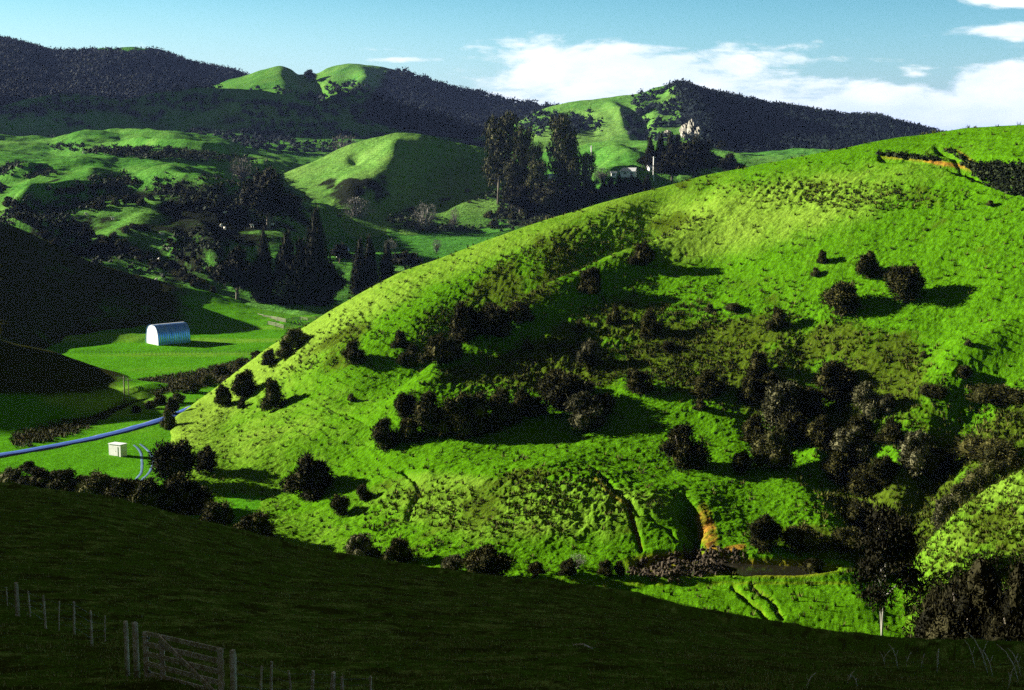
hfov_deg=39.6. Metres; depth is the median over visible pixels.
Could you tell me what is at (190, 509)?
shrub
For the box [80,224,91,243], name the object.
cypress tree
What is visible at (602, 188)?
cypress tree
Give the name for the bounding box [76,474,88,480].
shrub
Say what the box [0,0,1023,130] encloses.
sky
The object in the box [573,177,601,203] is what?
broadleaf tree
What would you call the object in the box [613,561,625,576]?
shrub
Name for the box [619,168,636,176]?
farmhouse
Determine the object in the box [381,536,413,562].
shrub
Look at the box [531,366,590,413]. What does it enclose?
shrub
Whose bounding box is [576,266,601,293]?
shrub
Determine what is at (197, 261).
shrub
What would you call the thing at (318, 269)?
cypress tree
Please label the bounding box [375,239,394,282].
cypress tree
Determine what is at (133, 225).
shrub
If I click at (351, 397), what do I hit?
shrub
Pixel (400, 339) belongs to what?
shrub
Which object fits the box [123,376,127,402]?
power pole
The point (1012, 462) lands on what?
shrub
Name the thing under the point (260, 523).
shrub
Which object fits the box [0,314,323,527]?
ground
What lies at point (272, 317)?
stock yard
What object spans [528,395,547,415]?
shrub
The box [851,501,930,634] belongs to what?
slender tree
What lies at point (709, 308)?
shrub
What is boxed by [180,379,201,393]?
shrub
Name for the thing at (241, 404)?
shrub
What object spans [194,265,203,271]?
shrub
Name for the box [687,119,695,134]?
rock face
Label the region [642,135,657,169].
cypress tree
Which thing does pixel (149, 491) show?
shrub
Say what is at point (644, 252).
shrub
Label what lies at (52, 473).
shrub
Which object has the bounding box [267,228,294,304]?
cypress tree
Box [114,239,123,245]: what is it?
shrub
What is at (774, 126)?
bush
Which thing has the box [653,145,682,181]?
broadleaf tree
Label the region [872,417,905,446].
shrub
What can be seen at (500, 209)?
shrub
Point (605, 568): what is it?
shrub
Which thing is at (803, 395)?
shrub
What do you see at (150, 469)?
wheel track
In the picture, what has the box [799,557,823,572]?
shrub
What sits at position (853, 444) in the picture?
shrub
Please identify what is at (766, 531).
shrub
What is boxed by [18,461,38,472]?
shrub
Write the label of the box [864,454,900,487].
shrub
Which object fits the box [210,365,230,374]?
shrub
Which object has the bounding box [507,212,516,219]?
shrub
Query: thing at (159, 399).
shrub
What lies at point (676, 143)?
cypress tree
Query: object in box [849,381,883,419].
shrub
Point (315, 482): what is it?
shrub
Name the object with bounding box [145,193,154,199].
shrub
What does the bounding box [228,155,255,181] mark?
bare tree
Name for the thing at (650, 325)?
shrub
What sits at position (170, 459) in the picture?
shrub
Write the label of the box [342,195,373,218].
bare tree
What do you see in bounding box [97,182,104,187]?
shrub
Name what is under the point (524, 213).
shrub
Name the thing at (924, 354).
shrub
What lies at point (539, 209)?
shrub
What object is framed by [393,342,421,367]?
shrub
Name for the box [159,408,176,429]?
shrub
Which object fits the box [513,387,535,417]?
shrub
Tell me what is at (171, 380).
rushes
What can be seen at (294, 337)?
shrub
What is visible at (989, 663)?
dry stalk
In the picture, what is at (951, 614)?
shrub
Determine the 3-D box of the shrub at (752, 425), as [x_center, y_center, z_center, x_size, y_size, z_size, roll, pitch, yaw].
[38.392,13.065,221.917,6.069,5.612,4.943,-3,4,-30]
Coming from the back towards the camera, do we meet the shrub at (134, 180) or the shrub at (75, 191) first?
the shrub at (134, 180)
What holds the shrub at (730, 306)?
on the grassy hillside
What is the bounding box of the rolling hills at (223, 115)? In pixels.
[0,87,464,160]
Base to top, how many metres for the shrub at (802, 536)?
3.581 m
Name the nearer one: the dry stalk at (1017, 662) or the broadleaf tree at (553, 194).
the dry stalk at (1017, 662)
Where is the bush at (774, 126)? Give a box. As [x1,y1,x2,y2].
[519,78,943,152]
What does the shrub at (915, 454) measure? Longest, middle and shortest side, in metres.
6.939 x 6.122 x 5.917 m
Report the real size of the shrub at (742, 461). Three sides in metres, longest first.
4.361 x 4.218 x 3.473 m
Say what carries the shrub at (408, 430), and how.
on the grassy hillside
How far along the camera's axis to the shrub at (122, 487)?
231.96 m
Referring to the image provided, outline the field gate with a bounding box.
[142,631,224,689]
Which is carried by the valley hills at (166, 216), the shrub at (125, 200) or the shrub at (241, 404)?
the shrub at (125, 200)
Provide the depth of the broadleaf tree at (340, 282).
525.73 m
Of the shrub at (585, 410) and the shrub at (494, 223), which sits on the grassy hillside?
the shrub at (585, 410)
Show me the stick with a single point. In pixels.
(585, 645)
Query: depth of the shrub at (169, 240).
586.47 m
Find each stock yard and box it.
[257,313,321,321]
[268,321,309,327]
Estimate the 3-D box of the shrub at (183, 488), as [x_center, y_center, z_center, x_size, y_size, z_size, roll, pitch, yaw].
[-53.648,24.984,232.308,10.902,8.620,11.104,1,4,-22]
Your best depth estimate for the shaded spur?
478.72 m
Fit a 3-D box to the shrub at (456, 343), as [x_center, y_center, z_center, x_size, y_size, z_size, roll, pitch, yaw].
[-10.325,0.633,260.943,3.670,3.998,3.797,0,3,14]
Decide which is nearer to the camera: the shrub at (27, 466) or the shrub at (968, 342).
the shrub at (968, 342)
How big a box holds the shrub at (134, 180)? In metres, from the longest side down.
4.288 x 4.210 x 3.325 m
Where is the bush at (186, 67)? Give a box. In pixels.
[0,34,249,105]
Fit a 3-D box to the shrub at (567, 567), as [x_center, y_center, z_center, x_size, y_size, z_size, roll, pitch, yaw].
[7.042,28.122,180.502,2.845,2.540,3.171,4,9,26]
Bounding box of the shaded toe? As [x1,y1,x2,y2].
[0,339,167,436]
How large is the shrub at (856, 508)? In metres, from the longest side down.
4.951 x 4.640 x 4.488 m
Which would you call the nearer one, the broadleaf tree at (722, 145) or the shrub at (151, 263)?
the shrub at (151, 263)
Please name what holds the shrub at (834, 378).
on the grassy hillside
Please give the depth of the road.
290.50 m
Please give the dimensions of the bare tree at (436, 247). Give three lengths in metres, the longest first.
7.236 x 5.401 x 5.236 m
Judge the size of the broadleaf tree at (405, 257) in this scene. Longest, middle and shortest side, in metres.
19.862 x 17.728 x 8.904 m
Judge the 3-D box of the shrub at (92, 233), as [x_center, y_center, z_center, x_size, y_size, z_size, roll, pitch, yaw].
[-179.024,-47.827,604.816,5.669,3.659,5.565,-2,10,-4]
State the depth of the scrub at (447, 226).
717.81 m
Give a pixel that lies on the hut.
(118, 449)
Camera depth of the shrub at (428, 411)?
238.09 m
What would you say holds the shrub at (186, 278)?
on the valley hills at (166, 216)
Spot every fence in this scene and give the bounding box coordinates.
[0,582,105,646]
[86,351,236,353]
[236,655,371,689]
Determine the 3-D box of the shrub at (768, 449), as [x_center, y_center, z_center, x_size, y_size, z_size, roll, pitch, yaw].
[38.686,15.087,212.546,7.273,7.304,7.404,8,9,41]
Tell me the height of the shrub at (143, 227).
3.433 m
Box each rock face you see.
[679,123,687,137]
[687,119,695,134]
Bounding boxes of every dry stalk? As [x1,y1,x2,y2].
[889,645,897,668]
[936,648,938,672]
[964,629,987,673]
[964,640,974,667]
[980,648,992,676]
[996,644,1018,681]
[1008,648,1020,675]
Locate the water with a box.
[723,562,826,575]
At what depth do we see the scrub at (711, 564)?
183.21 m
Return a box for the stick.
[573,644,592,648]
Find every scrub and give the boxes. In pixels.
[0,82,406,152]
[0,141,312,280]
[338,187,643,231]
[626,544,745,582]
[873,148,1023,196]
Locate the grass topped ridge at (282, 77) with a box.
[215,63,546,140]
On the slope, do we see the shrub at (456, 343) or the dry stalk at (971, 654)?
the dry stalk at (971, 654)
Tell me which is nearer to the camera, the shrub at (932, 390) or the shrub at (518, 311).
the shrub at (932, 390)
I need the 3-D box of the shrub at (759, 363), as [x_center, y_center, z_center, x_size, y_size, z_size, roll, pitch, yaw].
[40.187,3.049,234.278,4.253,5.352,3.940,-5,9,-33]
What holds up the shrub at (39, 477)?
on the ground at (230, 338)
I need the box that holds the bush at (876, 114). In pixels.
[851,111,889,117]
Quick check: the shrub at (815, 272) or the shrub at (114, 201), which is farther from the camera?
the shrub at (114, 201)
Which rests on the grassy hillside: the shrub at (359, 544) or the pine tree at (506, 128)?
the shrub at (359, 544)
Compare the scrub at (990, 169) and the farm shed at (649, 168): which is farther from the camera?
the farm shed at (649, 168)
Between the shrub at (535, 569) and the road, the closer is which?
the shrub at (535, 569)
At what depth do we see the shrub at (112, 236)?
592.19 m
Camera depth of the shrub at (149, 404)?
323.99 m
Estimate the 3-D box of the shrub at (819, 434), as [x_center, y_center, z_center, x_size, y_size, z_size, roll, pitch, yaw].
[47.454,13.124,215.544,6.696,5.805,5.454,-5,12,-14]
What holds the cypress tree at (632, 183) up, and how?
on the valley hills at (166, 216)
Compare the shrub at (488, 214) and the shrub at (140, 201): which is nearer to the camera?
the shrub at (140, 201)
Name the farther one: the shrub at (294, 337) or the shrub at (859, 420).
the shrub at (294, 337)
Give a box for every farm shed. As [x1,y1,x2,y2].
[610,171,616,177]
[646,165,654,172]
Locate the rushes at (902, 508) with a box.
[180,122,1023,629]
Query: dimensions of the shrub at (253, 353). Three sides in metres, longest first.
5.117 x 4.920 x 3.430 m
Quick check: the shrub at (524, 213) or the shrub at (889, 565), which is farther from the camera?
the shrub at (524, 213)
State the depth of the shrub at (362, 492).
223.78 m
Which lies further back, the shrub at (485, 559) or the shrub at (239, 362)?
the shrub at (239, 362)
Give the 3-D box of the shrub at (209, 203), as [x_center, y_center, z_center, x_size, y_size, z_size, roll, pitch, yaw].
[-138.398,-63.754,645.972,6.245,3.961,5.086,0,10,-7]
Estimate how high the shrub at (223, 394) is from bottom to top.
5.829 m
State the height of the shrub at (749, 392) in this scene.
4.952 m
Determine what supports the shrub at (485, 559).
on the grassy hillside
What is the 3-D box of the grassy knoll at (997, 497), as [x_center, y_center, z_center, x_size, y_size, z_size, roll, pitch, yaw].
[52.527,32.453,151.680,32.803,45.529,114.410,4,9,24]
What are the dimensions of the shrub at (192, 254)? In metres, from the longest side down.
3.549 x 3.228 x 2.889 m
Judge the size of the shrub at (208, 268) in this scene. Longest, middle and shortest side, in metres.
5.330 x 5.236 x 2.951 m
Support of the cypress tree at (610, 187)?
on the valley hills at (166, 216)
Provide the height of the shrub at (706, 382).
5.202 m
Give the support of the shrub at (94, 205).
on the valley hills at (166, 216)
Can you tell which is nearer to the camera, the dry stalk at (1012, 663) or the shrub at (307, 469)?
the dry stalk at (1012, 663)
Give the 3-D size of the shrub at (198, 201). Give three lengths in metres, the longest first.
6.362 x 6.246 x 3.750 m
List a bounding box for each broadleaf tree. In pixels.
[210,242,261,299]
[233,163,303,229]
[304,69,317,80]
[329,262,347,293]
[330,241,353,262]
[392,249,423,269]
[501,184,536,210]
[529,177,576,211]
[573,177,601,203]
[636,156,644,167]
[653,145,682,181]
[667,133,721,178]
[716,139,728,151]
[716,152,745,170]
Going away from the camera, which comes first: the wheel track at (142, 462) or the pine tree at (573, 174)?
the wheel track at (142, 462)
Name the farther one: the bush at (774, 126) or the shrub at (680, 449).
the bush at (774, 126)
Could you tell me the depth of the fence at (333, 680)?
31.28 m
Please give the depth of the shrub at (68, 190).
663.56 m
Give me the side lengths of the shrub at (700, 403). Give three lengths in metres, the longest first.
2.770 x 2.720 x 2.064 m
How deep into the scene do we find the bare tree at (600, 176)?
735.00 m
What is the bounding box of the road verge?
[0,407,185,457]
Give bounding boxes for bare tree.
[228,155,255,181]
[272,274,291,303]
[330,134,356,150]
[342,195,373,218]
[383,238,396,250]
[411,202,438,230]
[432,240,442,252]
[450,207,459,230]
[592,167,610,182]
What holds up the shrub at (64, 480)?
on the ground at (230, 338)
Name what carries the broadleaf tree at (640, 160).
on the valley hills at (166, 216)
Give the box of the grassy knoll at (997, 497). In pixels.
[904,468,1023,636]
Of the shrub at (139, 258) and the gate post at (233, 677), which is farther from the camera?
the shrub at (139, 258)
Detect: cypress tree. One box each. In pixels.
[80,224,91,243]
[249,226,273,302]
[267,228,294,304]
[279,236,316,304]
[302,202,338,307]
[348,236,368,294]
[364,232,379,287]
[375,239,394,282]
[599,179,606,194]
[606,176,615,194]
[614,174,623,194]
[622,177,628,193]
[627,173,637,191]
[635,177,643,191]
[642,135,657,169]
[642,174,651,190]
[654,133,666,163]
[664,131,674,151]
[673,132,681,150]
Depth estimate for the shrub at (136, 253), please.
577.33 m
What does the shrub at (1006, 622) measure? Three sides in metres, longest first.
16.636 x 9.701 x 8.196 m
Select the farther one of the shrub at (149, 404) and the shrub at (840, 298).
the shrub at (149, 404)
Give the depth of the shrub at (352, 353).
283.52 m
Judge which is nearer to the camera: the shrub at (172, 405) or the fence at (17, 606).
the fence at (17, 606)
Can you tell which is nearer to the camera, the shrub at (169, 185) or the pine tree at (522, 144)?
the shrub at (169, 185)
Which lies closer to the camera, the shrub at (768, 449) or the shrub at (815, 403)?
the shrub at (768, 449)
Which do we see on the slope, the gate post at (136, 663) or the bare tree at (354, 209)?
the gate post at (136, 663)
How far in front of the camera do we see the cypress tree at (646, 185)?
722.95 m
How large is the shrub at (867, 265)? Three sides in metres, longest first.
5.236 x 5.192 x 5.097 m
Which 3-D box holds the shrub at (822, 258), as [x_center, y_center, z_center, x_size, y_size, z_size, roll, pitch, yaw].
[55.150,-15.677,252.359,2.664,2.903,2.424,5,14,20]
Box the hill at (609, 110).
[468,85,819,153]
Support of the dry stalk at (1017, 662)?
on the slope
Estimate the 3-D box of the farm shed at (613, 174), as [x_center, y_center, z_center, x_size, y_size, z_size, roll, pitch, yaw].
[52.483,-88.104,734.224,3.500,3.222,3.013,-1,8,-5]
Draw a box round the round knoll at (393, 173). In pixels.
[283,133,524,236]
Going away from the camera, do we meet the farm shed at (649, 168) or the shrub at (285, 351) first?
the shrub at (285, 351)
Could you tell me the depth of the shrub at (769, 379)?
229.82 m
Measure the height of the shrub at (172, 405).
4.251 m
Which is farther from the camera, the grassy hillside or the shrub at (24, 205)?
the shrub at (24, 205)
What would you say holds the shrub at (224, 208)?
on the valley hills at (166, 216)
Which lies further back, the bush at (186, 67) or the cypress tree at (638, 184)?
the bush at (186, 67)
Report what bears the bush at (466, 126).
on the grass topped ridge at (282, 77)
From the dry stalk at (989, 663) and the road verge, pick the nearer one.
the dry stalk at (989, 663)
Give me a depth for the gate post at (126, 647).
35.36 m
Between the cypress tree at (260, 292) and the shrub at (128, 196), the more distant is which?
the shrub at (128, 196)
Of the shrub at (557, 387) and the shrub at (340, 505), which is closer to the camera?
the shrub at (340, 505)
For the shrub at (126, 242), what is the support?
on the valley hills at (166, 216)
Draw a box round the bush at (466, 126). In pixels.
[202,67,562,145]
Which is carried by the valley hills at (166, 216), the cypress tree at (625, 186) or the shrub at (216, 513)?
the cypress tree at (625, 186)
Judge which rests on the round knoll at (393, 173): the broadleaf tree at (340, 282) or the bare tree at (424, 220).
the bare tree at (424, 220)
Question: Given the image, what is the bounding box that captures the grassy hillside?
[170,125,1023,637]
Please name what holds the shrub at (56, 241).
on the valley hills at (166, 216)
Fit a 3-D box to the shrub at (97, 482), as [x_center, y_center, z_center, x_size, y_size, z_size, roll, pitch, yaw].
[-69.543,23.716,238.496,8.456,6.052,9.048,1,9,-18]
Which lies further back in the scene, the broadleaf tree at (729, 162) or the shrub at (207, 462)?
the broadleaf tree at (729, 162)
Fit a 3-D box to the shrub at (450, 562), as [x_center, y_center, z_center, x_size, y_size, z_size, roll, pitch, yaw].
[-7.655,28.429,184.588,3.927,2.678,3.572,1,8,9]
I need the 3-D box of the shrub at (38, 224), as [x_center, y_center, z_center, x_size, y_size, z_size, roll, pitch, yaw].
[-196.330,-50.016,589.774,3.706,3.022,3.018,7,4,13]
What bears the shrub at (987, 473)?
on the grassy hillside
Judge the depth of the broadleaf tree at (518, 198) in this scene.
719.62 m
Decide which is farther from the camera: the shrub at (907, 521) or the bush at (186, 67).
the bush at (186, 67)
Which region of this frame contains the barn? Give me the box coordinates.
[146,322,190,345]
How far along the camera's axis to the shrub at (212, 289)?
535.69 m
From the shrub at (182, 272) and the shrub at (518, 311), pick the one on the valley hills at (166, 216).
the shrub at (182, 272)
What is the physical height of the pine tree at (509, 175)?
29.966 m
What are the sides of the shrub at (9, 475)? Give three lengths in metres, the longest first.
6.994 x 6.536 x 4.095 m
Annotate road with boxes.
[0,406,189,456]
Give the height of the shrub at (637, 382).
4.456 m
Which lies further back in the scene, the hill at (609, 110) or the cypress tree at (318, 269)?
the hill at (609, 110)
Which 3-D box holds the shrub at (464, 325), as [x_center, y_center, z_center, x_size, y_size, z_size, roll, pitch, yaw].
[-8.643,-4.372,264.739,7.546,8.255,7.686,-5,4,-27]
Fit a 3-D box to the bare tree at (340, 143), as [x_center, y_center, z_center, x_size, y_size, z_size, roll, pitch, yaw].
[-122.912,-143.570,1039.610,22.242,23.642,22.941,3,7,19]
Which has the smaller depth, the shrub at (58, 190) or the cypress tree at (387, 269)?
the cypress tree at (387, 269)
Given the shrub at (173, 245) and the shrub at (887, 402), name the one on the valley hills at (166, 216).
the shrub at (173, 245)
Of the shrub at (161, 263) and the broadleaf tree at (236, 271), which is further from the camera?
the shrub at (161, 263)
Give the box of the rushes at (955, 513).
[898,465,1023,623]
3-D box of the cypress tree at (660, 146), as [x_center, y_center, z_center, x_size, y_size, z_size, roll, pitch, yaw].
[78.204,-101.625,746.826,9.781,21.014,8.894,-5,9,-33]
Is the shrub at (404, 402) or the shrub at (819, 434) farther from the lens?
the shrub at (404, 402)
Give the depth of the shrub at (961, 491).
184.25 m
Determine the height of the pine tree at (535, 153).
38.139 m
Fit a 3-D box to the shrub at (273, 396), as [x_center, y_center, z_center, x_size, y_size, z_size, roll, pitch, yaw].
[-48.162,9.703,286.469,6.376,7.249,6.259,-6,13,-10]
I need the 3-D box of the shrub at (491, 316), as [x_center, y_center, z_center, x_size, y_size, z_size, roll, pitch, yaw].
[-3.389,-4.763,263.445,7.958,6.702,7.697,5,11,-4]
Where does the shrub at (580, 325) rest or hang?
on the grassy hillside
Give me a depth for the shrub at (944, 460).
199.09 m
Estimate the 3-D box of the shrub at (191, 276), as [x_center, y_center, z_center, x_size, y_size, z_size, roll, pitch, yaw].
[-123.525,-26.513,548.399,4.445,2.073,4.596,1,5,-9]
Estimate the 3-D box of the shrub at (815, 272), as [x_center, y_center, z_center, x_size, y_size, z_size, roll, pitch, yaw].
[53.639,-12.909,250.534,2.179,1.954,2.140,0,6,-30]
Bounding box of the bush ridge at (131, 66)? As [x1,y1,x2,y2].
[0,42,236,104]
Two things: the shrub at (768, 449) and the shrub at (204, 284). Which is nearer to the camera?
the shrub at (768, 449)
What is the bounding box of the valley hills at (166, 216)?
[0,128,831,314]
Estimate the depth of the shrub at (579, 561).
183.29 m
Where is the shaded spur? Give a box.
[0,222,317,348]
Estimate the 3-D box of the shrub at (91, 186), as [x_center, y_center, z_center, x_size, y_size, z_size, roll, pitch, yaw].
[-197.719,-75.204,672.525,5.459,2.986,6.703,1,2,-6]
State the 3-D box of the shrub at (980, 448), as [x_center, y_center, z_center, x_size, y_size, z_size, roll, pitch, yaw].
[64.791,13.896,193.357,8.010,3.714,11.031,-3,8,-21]
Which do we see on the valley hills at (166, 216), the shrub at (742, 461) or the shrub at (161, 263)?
the shrub at (161, 263)
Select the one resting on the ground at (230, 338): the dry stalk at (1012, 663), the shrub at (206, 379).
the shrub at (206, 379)
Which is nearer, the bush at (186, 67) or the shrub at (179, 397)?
the shrub at (179, 397)
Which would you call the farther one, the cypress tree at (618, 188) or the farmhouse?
the farmhouse
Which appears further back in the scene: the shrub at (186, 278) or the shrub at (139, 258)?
the shrub at (139, 258)
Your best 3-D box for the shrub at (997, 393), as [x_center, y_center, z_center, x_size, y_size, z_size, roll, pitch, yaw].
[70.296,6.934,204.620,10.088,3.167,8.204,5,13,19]
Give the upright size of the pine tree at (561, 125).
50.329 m
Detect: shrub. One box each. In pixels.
[0,465,28,482]
[1,199,10,206]
[15,466,54,487]
[18,202,31,209]
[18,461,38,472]
[35,221,41,227]
[45,467,84,491]
[48,469,58,475]
[49,236,61,245]
[55,188,62,193]
[63,187,73,193]
[71,187,80,193]
[74,467,112,494]
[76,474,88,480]
[88,229,96,236]
[89,183,99,188]
[90,201,97,208]
[96,200,106,208]
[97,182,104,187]
[100,477,140,500]
[101,237,109,244]
[108,233,117,239]
[110,197,120,205]
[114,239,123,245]
[120,224,130,233]
[121,194,132,201]
[122,197,128,204]
[123,239,130,245]
[125,475,178,511]
[127,251,138,256]
[129,223,138,228]
[131,178,138,184]
[131,405,142,412]
[135,255,144,261]
[136,197,148,205]
[138,224,147,230]
[144,400,156,408]
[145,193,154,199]
[145,251,151,258]
[147,261,157,265]
[147,436,200,484]
[152,393,166,404]
[157,260,164,266]
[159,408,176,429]
[162,262,170,269]
[162,471,215,513]
[164,396,179,413]
[165,182,171,189]
[165,237,173,243]
[167,242,177,247]
[172,392,186,403]
[174,499,204,515]
[176,268,186,276]
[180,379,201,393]
[181,275,190,281]
[182,255,188,261]
[184,191,190,198]
[188,274,196,278]
[189,278,197,286]
[190,251,194,257]
[192,197,204,204]
[193,258,201,265]
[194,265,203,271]
[195,277,205,285]
[195,443,217,472]
[198,499,235,524]
[199,373,215,384]
[200,281,210,287]
[201,201,211,208]
[204,265,212,272]
[208,285,215,292]
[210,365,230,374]
[213,383,232,407]
[218,205,227,212]
[228,368,259,397]
[230,358,246,366]
[232,512,277,537]
[236,397,246,408]
[250,351,260,358]
[259,376,287,411]
[260,348,278,365]
[273,339,293,358]
[276,451,336,501]
[281,327,309,348]
[303,476,325,494]
[329,494,350,515]
[340,338,365,364]
[342,532,382,557]
[347,393,355,400]
[355,483,371,500]
[370,416,401,452]
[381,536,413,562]
[389,329,409,348]
[392,391,417,418]
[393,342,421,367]
[393,417,421,442]
[412,387,448,436]
[416,333,457,365]
[434,390,475,440]
[438,553,465,570]
[447,301,482,342]
[450,338,463,358]
[457,543,519,576]
[467,388,503,435]
[474,301,513,335]
[483,211,494,217]
[488,220,498,227]
[488,386,524,425]
[496,206,504,215]
[506,300,534,322]
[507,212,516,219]
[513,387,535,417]
[519,209,527,216]
[521,339,533,349]
[527,561,546,577]
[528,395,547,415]
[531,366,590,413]
[534,205,545,213]
[558,557,577,576]
[563,391,608,430]
[570,552,585,568]
[573,319,586,331]
[575,338,601,365]
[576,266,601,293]
[582,381,596,393]
[593,392,615,413]
[596,558,613,576]
[605,303,622,324]
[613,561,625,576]
[624,368,654,393]
[626,241,655,265]
[637,308,662,338]
[658,421,713,469]
[660,340,675,352]
[689,367,727,398]
[692,398,706,410]
[703,304,715,312]
[724,302,741,310]
[729,450,756,472]
[736,376,764,405]
[740,412,767,443]
[745,348,768,378]
[746,511,782,552]
[748,423,797,468]
[757,371,780,393]
[758,380,802,428]
[766,305,788,329]
[775,411,808,447]
[779,523,820,549]
[791,384,813,416]
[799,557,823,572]
[804,386,823,415]
[804,415,835,449]
[809,266,821,276]
[810,358,858,404]
[816,249,828,263]
[817,450,854,483]
[818,280,863,316]
[829,426,874,465]
[830,526,861,553]
[845,412,875,439]
[847,462,878,497]
[847,498,874,529]
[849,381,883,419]
[854,250,883,278]
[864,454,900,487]
[865,543,897,575]
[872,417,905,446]
[876,393,898,412]
[882,264,927,302]
[886,517,915,541]
[895,430,942,476]
[898,545,1008,639]
[912,575,945,637]
[917,382,948,399]
[919,351,927,357]
[921,445,954,474]
[929,496,958,531]
[942,481,974,508]
[950,432,1022,464]
[957,364,972,378]
[957,458,1002,495]
[963,339,972,345]
[965,383,1023,407]
[974,548,1023,641]
[985,200,995,205]
[995,452,1023,477]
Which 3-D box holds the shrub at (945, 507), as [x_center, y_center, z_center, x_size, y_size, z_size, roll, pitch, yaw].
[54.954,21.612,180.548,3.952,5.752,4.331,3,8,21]
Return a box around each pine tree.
[479,110,519,203]
[501,157,523,207]
[511,123,534,186]
[525,140,544,194]
[527,160,549,192]
[544,111,581,204]
[562,133,581,202]
[578,150,597,188]
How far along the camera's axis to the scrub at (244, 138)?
1339.23 m
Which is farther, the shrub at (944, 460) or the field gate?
the shrub at (944, 460)
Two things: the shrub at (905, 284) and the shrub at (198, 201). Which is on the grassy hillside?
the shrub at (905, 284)
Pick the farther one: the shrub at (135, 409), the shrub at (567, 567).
the shrub at (135, 409)
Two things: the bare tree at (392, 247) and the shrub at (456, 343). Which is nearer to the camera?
the shrub at (456, 343)
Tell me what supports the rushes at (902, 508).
on the grassy hillside
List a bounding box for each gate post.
[123,620,129,675]
[132,622,139,677]
[229,649,236,689]
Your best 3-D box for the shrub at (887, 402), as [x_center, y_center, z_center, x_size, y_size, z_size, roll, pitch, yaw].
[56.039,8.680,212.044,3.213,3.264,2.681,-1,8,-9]
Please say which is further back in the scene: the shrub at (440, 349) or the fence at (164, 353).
the fence at (164, 353)
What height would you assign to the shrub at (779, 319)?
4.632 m
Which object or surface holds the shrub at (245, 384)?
on the grassy hillside
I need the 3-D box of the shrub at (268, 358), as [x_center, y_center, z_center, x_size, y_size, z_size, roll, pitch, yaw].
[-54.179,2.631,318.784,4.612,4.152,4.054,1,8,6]
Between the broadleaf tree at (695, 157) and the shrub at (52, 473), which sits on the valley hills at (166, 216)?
the broadleaf tree at (695, 157)
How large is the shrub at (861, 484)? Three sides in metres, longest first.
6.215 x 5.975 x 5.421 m
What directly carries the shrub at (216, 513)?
on the ground at (230, 338)
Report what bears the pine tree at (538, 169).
on the valley hills at (166, 216)
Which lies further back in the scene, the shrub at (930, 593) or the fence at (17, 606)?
the shrub at (930, 593)
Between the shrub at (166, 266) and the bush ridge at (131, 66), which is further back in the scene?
the bush ridge at (131, 66)
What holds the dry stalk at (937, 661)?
on the slope
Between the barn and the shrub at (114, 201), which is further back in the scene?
the shrub at (114, 201)
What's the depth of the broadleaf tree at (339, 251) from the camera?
595.01 m
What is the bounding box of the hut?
[108,442,126,456]
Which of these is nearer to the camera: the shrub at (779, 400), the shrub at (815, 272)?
the shrub at (779, 400)
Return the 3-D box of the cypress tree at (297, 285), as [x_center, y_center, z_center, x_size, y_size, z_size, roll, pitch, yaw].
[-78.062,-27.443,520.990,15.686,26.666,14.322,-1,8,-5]
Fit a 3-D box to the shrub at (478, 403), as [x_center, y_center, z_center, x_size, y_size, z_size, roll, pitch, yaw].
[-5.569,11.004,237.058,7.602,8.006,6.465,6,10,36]
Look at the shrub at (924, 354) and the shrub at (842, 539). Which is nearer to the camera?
the shrub at (842, 539)
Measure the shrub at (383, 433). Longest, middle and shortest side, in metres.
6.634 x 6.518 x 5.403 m
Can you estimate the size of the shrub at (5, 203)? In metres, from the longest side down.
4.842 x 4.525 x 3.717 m
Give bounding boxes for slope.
[0,482,1023,689]
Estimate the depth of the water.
180.53 m
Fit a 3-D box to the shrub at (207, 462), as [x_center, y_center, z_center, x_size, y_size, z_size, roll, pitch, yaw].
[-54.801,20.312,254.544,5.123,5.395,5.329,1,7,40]
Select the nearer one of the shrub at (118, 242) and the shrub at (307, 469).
the shrub at (307, 469)
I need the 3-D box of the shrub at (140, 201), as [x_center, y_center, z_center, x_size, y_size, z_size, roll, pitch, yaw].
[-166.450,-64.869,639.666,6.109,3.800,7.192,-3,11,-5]
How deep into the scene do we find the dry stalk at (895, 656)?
50.86 m
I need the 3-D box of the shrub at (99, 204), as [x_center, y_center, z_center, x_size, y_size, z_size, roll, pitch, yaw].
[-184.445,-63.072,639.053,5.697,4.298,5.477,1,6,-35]
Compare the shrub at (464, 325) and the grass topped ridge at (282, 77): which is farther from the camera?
the grass topped ridge at (282, 77)
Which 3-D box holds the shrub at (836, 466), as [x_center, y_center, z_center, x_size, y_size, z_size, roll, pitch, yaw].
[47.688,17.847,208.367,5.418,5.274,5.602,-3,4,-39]
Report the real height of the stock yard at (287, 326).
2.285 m
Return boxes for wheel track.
[133,445,143,478]
[140,444,153,478]
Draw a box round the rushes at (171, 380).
[8,357,249,448]
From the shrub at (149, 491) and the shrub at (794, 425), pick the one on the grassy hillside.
the shrub at (794, 425)
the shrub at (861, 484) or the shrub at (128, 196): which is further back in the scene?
the shrub at (128, 196)
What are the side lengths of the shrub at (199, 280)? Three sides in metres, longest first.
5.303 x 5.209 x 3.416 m

